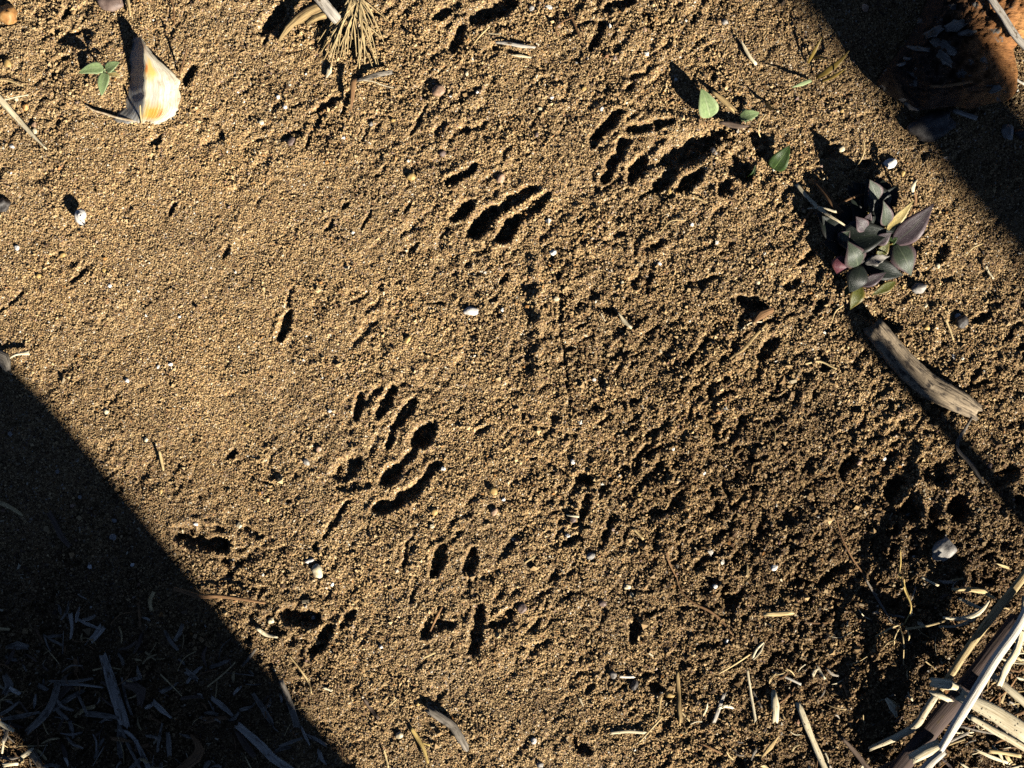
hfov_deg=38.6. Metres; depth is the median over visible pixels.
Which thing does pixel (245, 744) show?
wood chip
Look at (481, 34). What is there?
dry twig
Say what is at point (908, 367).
driftwood stick
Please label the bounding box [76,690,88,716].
dry straw
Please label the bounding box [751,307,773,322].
dry leaf
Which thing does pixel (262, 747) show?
wood chip
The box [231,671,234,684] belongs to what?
wood chip
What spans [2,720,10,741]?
wood chip
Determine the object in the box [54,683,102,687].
dry straw
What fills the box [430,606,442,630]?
dry twig
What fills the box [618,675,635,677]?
dry straw
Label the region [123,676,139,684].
wood chip
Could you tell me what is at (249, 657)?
dry straw
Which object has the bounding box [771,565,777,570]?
pebble
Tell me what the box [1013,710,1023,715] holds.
dry straw
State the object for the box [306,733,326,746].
wood chip
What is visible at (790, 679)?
dry twig
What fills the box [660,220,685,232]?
root fibre
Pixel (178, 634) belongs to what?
wood chip
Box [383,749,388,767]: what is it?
dry straw
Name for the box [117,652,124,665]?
wood chip
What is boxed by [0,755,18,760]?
wood chip
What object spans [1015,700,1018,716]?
dry straw
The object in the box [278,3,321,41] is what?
bark strip
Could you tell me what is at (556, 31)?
root fibre
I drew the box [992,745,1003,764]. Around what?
dry straw
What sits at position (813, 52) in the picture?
sedge sprig
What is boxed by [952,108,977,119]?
wood chip
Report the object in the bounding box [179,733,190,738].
wood chip
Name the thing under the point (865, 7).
pebble
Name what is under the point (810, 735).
dry stick
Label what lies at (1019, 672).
dry straw
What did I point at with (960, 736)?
thin stalk
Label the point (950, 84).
wood splinter
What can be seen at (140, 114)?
dry straw
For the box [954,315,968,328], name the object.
pebble
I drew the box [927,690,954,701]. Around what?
split chip
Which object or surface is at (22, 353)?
dry straw
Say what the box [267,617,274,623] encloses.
pebble
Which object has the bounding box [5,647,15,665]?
wood chip
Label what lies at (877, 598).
dry twig
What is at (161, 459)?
dry straw
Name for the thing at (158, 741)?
dry straw
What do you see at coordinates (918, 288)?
pebble
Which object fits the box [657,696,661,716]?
dry straw
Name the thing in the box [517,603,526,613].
pebble
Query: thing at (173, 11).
dry twig
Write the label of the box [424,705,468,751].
grey stick
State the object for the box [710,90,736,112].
dry leaf
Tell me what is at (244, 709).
wood chip
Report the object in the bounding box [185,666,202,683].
wood chip
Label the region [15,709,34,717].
wood chip
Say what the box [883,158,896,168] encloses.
pebble
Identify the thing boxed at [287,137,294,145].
pebble
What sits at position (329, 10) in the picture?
stick
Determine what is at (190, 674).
wood chip
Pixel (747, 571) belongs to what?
dry twig
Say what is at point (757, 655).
dry straw
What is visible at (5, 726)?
bleached stick
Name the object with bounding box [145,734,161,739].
wood chip
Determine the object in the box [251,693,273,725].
wood chip
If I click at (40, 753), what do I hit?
wood chip
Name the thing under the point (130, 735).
wood chip
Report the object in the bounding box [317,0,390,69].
root tuft
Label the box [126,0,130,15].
dry straw
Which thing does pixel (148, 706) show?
wood chip
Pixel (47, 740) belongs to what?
wood chip
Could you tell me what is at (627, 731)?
dry straw
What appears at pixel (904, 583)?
grass fibre
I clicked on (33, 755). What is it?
wood chip
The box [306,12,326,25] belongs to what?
bark strip
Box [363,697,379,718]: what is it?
dark chip
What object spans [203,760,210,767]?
wood chip
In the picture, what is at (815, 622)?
dry twig
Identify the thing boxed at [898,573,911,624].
grass fibre
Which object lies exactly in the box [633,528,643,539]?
dry straw
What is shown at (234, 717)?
wood chip
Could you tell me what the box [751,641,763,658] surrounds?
dry straw
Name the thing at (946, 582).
wood chip
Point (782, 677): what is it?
wood chip
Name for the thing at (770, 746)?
dry leaf
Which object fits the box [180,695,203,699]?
wood chip
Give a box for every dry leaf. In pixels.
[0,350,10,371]
[85,36,180,124]
[177,734,204,767]
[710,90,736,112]
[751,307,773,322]
[760,735,778,758]
[885,698,897,717]
[951,587,994,598]
[958,597,980,608]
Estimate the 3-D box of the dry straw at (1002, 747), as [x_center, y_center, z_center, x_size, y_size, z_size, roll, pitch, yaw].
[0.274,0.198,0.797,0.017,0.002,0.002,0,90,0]
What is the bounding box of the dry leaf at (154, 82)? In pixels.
[85,36,180,124]
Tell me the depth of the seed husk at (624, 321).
0.80 m
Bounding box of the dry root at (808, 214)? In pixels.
[800,209,813,226]
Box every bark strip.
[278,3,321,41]
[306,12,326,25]
[771,689,779,723]
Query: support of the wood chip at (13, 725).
on the sand grains
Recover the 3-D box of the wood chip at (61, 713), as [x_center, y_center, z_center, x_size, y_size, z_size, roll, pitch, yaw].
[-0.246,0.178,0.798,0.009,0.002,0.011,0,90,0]
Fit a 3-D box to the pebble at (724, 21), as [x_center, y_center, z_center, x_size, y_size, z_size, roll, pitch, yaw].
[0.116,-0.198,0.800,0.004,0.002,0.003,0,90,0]
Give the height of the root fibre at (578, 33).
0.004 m
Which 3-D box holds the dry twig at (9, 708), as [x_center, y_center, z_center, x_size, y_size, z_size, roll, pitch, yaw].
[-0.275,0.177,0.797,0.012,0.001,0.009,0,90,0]
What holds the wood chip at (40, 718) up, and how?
on the sand grains
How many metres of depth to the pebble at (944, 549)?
0.79 m
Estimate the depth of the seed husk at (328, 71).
0.80 m
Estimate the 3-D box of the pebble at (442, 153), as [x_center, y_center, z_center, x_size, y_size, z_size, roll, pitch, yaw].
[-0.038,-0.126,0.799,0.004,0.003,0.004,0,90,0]
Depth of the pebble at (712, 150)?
0.80 m
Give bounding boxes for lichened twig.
[795,183,846,226]
[807,206,836,212]
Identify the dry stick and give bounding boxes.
[118,725,140,767]
[133,739,150,767]
[795,701,827,767]
[839,736,870,767]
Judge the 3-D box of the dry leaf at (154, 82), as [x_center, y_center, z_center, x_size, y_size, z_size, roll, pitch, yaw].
[-0.201,-0.159,0.792,0.044,0.014,0.048,35,90,0]
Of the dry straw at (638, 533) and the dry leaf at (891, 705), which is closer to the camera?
the dry leaf at (891, 705)
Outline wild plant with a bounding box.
[816,176,933,309]
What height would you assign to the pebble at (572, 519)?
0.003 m
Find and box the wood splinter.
[929,80,972,87]
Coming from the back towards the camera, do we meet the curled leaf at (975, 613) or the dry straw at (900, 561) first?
the dry straw at (900, 561)
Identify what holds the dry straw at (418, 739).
on the sand grains
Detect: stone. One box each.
[0,3,16,24]
[97,0,123,11]
[906,110,955,141]
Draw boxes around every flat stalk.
[955,690,1023,741]
[967,714,1023,750]
[991,673,1023,706]
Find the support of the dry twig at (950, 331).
on the sand grains
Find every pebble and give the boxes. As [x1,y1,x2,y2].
[4,59,11,66]
[22,104,28,110]
[74,209,85,224]
[109,534,116,540]
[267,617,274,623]
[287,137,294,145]
[302,458,309,465]
[305,558,313,563]
[311,564,322,577]
[395,732,402,738]
[404,336,410,342]
[407,173,415,180]
[431,85,444,95]
[431,508,437,515]
[439,150,445,156]
[463,306,478,315]
[489,487,497,494]
[491,508,497,515]
[496,174,504,182]
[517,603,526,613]
[531,738,536,743]
[536,762,543,767]
[570,517,575,522]
[586,552,594,559]
[598,600,605,606]
[610,671,616,678]
[623,584,630,588]
[630,680,638,690]
[665,691,674,697]
[710,147,717,154]
[721,19,727,24]
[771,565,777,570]
[808,178,817,184]
[839,146,844,151]
[861,4,868,11]
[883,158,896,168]
[899,170,904,176]
[911,282,926,293]
[923,324,929,329]
[932,537,956,561]
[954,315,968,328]
[1001,124,1013,139]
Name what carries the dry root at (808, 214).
on the sand grains
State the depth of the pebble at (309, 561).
0.80 m
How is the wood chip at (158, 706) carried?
on the sand grains
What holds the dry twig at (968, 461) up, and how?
on the sand grains
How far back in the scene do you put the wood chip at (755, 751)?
0.80 m
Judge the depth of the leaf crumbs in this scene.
0.80 m
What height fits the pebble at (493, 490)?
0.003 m
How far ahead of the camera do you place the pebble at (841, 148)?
0.80 m
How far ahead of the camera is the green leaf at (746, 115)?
0.79 m
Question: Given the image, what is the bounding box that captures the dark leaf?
[123,682,145,707]
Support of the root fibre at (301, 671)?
on the sand grains
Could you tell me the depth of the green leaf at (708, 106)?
0.79 m
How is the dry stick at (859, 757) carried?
on the sand grains
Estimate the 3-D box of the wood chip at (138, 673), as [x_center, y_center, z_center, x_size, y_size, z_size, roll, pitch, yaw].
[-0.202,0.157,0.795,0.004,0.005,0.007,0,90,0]
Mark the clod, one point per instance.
(5, 204)
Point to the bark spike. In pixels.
(352, 87)
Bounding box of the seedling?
[79,61,119,95]
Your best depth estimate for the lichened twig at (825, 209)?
0.79 m
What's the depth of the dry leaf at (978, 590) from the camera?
0.79 m
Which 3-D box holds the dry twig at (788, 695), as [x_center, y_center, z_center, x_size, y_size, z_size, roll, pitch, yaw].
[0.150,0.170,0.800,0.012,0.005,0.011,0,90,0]
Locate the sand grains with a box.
[0,0,1023,767]
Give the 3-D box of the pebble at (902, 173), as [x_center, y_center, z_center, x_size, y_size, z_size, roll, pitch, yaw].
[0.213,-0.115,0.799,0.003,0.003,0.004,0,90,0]
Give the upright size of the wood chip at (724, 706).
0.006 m
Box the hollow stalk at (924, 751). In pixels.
[908,739,939,763]
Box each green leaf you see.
[699,88,718,117]
[740,109,758,122]
[746,167,754,178]
[769,145,789,171]
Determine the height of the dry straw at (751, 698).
0.002 m
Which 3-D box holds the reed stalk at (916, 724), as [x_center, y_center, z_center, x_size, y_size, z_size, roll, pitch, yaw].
[0.212,0.184,0.785,0.010,0.021,0.048,43,90,0]
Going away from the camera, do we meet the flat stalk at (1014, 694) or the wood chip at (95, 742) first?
the flat stalk at (1014, 694)
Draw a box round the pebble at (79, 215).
[74,209,85,224]
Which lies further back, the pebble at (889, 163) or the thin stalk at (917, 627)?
the pebble at (889, 163)
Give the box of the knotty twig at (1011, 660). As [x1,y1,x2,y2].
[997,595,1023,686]
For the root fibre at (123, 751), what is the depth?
0.80 m
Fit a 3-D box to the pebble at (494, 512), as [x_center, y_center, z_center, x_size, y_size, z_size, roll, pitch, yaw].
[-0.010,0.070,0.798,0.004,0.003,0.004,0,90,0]
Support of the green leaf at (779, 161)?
on the sand grains
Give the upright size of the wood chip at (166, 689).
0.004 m
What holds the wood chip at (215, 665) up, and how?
on the sand grains
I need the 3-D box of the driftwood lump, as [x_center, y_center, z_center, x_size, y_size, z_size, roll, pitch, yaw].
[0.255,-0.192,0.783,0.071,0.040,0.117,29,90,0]
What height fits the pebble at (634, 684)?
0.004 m
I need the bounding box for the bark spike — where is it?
[350,78,356,110]
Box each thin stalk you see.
[905,619,948,629]
[948,738,964,745]
[950,732,968,742]
[960,726,1014,736]
[988,749,1021,757]
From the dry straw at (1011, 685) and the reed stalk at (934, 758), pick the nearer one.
the reed stalk at (934, 758)
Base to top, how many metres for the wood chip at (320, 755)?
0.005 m
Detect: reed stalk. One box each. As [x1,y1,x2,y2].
[868,695,937,750]
[889,613,1017,767]
[920,749,946,767]
[936,569,1023,699]
[938,606,1023,752]
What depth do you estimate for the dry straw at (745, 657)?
0.80 m
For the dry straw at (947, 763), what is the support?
on the sand grains
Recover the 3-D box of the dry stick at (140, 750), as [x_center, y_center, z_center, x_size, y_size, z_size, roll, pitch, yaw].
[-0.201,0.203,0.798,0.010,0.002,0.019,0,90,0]
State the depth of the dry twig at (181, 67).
0.79 m
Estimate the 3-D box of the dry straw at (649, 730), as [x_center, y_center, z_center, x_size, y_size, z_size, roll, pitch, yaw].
[0.076,0.189,0.799,0.014,0.001,0.014,0,90,0]
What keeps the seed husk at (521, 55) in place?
on the sand grains
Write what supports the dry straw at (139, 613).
on the sand grains
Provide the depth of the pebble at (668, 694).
0.80 m
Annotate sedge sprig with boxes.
[764,102,775,110]
[792,79,811,87]
[807,37,821,62]
[812,56,829,59]
[815,50,849,78]
[822,68,846,81]
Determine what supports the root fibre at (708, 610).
on the sand grains
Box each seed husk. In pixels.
[255,627,277,637]
[326,64,331,77]
[511,54,530,57]
[618,312,631,328]
[719,121,748,128]
[741,40,756,65]
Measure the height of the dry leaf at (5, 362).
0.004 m
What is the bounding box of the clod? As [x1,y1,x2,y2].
[0,197,11,211]
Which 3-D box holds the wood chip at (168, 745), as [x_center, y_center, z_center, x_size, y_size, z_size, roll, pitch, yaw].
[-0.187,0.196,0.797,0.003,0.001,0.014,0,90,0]
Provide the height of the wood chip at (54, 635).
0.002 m
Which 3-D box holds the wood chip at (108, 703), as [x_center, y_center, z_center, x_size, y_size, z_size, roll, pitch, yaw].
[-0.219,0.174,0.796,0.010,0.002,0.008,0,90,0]
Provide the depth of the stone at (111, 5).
0.80 m
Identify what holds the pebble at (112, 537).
on the sand grains
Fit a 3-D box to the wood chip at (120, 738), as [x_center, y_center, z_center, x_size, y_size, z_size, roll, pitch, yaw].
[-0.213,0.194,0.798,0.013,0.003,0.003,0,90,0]
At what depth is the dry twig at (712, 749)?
0.80 m
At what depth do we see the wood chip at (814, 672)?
0.80 m
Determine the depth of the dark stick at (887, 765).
0.80 m
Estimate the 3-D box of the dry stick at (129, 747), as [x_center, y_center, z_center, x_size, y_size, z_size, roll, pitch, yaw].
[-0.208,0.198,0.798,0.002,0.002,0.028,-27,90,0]
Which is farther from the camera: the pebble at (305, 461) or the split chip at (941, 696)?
the pebble at (305, 461)
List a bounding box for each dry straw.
[0,78,23,86]
[0,95,46,149]
[0,501,22,516]
[1,711,40,720]
[4,94,27,99]
[10,351,29,358]
[49,677,93,683]
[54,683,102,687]
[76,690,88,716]
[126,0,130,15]
[137,602,140,626]
[139,104,141,126]
[156,723,162,751]
[158,450,164,470]
[207,662,235,686]
[242,648,256,665]
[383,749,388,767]
[410,726,428,763]
[609,730,646,734]
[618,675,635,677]
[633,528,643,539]
[639,717,662,741]
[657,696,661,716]
[718,654,750,674]
[746,669,756,722]
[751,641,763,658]
[752,690,761,707]
[753,643,764,659]
[804,361,836,369]
[898,547,900,576]
[922,576,938,585]
[941,758,952,767]
[974,748,1010,764]
[991,739,1004,745]
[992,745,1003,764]
[995,673,1018,700]
[998,686,1000,706]
[999,746,1018,748]
[1000,674,1008,703]
[1004,755,1021,767]
[1009,664,1023,678]
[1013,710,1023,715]
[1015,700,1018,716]
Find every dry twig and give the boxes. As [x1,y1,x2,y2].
[0,701,18,715]
[170,0,174,24]
[173,587,264,603]
[178,48,186,74]
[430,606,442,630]
[474,26,489,42]
[702,744,722,754]
[746,564,748,577]
[772,671,801,684]
[779,684,796,703]
[804,622,827,623]
[836,518,866,578]
[839,666,859,686]
[863,576,892,623]
[945,318,954,340]
[955,417,984,483]
[985,265,993,278]
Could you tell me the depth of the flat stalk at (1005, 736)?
0.77 m
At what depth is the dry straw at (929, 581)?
0.79 m
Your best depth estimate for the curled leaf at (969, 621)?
0.79 m
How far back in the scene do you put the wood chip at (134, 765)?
0.80 m
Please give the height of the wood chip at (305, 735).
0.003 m
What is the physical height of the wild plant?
0.027 m
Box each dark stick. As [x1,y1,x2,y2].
[46,510,71,547]
[878,758,895,767]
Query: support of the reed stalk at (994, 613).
on the reed stalk at (916, 724)
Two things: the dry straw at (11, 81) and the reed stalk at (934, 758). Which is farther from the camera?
the dry straw at (11, 81)
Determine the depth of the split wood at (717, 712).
0.80 m
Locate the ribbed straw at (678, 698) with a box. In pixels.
[675,671,682,722]
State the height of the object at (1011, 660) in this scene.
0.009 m
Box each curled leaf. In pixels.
[939,614,980,627]
[943,600,989,620]
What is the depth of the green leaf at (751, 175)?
0.80 m
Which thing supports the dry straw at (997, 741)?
on the sand grains
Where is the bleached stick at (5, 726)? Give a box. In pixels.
[0,721,14,731]
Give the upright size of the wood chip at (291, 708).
0.002 m
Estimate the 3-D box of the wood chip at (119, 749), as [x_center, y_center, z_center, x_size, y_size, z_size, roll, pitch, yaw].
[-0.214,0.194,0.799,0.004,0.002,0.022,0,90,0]
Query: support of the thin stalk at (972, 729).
on the sand grains
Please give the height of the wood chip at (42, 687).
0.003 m
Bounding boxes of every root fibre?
[17,745,47,746]
[93,667,122,670]
[118,737,124,764]
[160,673,181,696]
[289,655,311,692]
[365,80,393,87]
[555,17,573,35]
[569,0,581,37]
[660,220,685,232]
[666,552,676,576]
[675,573,731,633]
[729,322,766,359]
[758,114,765,138]
[856,139,864,167]
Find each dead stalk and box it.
[813,180,843,213]
[838,193,864,205]
[912,176,916,211]
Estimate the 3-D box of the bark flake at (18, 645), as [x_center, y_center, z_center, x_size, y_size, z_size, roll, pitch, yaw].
[-0.269,0.143,0.797,0.013,0.003,0.005,0,90,0]
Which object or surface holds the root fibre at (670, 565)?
on the sand grains
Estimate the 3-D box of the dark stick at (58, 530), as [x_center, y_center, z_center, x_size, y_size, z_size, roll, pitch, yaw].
[-0.247,0.079,0.797,0.004,0.002,0.023,-30,90,0]
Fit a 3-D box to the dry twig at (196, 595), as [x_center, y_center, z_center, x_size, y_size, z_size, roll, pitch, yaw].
[-0.160,0.115,0.796,0.050,0.003,0.010,0,90,0]
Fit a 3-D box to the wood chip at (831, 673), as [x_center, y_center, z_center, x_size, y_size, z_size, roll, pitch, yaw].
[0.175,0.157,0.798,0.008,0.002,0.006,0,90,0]
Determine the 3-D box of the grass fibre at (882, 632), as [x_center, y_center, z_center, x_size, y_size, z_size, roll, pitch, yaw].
[0.206,0.134,0.797,0.016,0.005,0.008,0,90,0]
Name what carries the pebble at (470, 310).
on the sand grains
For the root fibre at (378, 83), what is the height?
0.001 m
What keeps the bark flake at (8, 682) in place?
on the sand grains
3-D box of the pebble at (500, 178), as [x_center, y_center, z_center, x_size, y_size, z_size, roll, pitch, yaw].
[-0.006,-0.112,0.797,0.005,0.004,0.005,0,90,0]
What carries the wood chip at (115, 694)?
on the sand grains
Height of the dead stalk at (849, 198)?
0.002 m
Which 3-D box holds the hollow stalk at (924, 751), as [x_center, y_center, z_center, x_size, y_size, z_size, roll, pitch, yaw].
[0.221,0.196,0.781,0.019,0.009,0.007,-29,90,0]
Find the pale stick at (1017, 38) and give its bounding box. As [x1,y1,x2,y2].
[988,0,1023,49]
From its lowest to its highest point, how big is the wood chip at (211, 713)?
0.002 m
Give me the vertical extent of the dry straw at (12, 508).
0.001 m
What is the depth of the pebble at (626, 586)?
0.80 m
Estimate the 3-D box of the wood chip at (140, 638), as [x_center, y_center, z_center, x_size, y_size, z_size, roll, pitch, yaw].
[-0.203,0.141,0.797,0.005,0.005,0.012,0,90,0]
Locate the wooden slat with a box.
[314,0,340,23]
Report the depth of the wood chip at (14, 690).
0.80 m
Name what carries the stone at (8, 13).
on the sand grains
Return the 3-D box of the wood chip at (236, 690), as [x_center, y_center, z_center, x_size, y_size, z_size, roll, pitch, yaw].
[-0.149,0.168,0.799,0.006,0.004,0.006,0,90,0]
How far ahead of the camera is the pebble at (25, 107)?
0.80 m
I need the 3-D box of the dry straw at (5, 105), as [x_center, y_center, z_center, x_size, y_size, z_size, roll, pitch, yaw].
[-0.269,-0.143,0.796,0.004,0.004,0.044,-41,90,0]
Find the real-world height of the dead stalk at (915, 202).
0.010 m
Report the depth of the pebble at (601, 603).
0.80 m
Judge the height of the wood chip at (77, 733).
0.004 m
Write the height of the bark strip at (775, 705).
0.004 m
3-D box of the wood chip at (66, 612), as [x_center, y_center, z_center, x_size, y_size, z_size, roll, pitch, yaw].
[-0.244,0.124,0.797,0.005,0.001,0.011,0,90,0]
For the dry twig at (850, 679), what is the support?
on the sand grains
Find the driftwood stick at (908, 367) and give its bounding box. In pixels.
[863,318,982,420]
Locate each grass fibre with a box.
[875,623,902,636]
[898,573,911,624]
[898,624,903,664]
[903,567,910,616]
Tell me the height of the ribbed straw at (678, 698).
0.004 m
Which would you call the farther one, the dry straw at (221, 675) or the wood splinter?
the dry straw at (221, 675)
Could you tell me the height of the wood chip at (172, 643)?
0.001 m
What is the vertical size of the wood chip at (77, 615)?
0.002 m
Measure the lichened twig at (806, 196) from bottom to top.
0.013 m
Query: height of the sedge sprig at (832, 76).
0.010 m
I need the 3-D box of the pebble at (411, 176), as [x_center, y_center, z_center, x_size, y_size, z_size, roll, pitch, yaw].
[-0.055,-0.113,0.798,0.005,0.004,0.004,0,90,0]
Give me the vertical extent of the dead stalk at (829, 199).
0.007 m
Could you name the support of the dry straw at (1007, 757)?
on the sand grains
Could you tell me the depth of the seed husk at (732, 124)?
0.79 m
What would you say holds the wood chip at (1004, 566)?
on the sand grains
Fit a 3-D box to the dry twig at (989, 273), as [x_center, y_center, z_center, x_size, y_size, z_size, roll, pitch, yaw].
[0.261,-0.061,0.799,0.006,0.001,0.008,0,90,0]
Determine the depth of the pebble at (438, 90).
0.80 m
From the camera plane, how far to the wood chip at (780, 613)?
0.80 m
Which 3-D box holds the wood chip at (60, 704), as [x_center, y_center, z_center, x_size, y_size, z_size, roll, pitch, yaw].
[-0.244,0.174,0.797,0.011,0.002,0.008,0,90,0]
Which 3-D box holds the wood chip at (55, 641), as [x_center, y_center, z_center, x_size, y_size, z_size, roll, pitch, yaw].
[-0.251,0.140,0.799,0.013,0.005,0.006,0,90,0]
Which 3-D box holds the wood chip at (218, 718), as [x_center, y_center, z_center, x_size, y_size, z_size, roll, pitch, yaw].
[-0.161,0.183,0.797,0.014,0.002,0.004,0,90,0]
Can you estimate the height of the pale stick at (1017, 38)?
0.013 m
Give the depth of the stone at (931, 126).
0.79 m
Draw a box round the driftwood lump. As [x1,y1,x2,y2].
[877,0,1023,110]
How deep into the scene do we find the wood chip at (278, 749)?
0.80 m
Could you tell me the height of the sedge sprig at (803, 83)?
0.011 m
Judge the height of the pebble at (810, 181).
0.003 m
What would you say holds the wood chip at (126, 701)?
on the sand grains
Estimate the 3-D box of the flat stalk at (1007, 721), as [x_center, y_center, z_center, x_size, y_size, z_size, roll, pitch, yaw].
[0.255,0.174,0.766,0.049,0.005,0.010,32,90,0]
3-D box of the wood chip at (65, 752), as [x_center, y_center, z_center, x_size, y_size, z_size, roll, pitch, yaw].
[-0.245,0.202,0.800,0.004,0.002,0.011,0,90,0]
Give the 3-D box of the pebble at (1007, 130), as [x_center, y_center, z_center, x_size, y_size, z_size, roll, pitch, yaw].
[0.270,-0.138,0.798,0.007,0.006,0.009,0,90,0]
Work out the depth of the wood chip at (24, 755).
0.80 m
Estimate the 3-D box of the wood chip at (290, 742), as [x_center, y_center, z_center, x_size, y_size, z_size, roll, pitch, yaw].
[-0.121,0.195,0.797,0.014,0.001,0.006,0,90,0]
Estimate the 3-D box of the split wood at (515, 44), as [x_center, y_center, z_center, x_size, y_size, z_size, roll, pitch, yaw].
[0.002,-0.185,0.798,0.023,0.003,0.005,0,90,0]
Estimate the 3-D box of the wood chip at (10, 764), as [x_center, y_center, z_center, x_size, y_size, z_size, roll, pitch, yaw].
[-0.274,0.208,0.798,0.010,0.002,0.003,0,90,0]
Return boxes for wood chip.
[0,723,23,728]
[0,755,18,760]
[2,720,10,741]
[2,762,18,766]
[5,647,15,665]
[5,655,26,660]
[9,687,20,694]
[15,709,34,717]
[20,748,33,757]
[25,681,60,734]
[28,747,46,759]
[29,749,42,767]
[33,694,36,708]
[37,683,48,690]
[41,737,59,743]
[41,763,60,767]
[43,634,62,645]
[46,634,62,638]
[52,688,84,711]
[55,702,68,719]
[56,699,73,710]
[60,731,81,735]
[61,601,68,619]
[61,743,67,762]
[65,735,82,748]
[68,613,73,638]
[68,720,74,738]
[73,705,95,717]
[75,607,79,622]
[78,618,98,628]
[82,614,95,620]
[84,711,119,719]
[88,623,105,642]
[92,734,96,751]
[94,737,104,758]
[99,652,130,728]
[101,697,118,710]
[110,736,132,742]
[116,722,122,758]
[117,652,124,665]
[118,640,137,650]
[118,729,135,740]
[120,677,132,714]
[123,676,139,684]
[129,755,145,767]
[133,632,143,653]
[133,743,149,751]
[136,666,141,679]
[144,704,152,708]
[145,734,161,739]
[148,591,155,611]
[151,699,171,718]
[159,682,178,693]
[163,630,178,650]
[166,732,171,756]
[173,623,183,640]
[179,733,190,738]
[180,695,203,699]
[184,668,198,681]
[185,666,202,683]
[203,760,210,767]
[204,711,218,715]
[204,716,228,723]
[209,660,228,668]
[210,696,234,716]
[228,712,238,721]
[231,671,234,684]
[233,686,241,695]
[235,722,293,767]
[235,731,256,758]
[239,705,252,711]
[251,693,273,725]
[274,746,291,752]
[278,737,301,747]
[279,678,300,728]
[301,725,309,745]
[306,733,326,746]
[317,749,326,764]
[718,705,734,709]
[751,747,759,759]
[763,611,794,615]
[777,672,787,679]
[812,668,819,676]
[816,665,825,678]
[826,668,838,676]
[890,614,904,617]
[894,715,903,723]
[938,579,953,583]
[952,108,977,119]
[995,563,1008,568]
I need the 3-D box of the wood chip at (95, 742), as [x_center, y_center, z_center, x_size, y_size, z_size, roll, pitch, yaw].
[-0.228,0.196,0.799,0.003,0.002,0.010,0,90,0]
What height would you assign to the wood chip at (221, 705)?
0.002 m
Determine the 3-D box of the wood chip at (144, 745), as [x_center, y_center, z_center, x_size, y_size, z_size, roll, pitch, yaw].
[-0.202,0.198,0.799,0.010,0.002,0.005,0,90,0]
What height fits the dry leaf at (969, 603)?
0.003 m
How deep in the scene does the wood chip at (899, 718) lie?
0.80 m
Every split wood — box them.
[357,70,393,81]
[495,40,534,47]
[712,692,725,722]
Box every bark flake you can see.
[2,673,13,695]
[5,641,28,649]
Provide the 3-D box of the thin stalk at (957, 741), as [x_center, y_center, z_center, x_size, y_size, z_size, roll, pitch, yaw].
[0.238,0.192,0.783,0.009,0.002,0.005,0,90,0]
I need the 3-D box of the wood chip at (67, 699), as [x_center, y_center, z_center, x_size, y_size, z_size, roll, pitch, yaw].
[-0.243,0.172,0.798,0.021,0.003,0.003,-33,90,0]
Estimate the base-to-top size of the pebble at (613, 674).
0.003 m
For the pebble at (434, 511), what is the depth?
0.80 m
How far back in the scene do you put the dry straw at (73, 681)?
0.80 m
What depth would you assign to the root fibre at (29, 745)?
0.80 m
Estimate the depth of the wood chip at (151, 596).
0.80 m
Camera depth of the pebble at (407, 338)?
0.80 m
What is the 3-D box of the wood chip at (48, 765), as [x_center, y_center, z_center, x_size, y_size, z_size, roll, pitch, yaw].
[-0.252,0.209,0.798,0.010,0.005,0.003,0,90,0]
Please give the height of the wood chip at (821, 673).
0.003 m
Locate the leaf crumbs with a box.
[0,0,1023,767]
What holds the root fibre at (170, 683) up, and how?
on the sand grains
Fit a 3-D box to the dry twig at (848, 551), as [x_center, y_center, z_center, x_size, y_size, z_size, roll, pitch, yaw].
[0.183,0.090,0.795,0.003,0.002,0.038,-27,90,0]
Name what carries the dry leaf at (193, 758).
on the sand grains
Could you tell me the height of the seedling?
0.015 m
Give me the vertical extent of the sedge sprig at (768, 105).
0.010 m
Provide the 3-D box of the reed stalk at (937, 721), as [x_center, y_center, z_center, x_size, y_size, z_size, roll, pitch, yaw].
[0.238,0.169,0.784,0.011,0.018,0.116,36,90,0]
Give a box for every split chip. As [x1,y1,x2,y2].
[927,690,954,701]
[929,677,964,691]

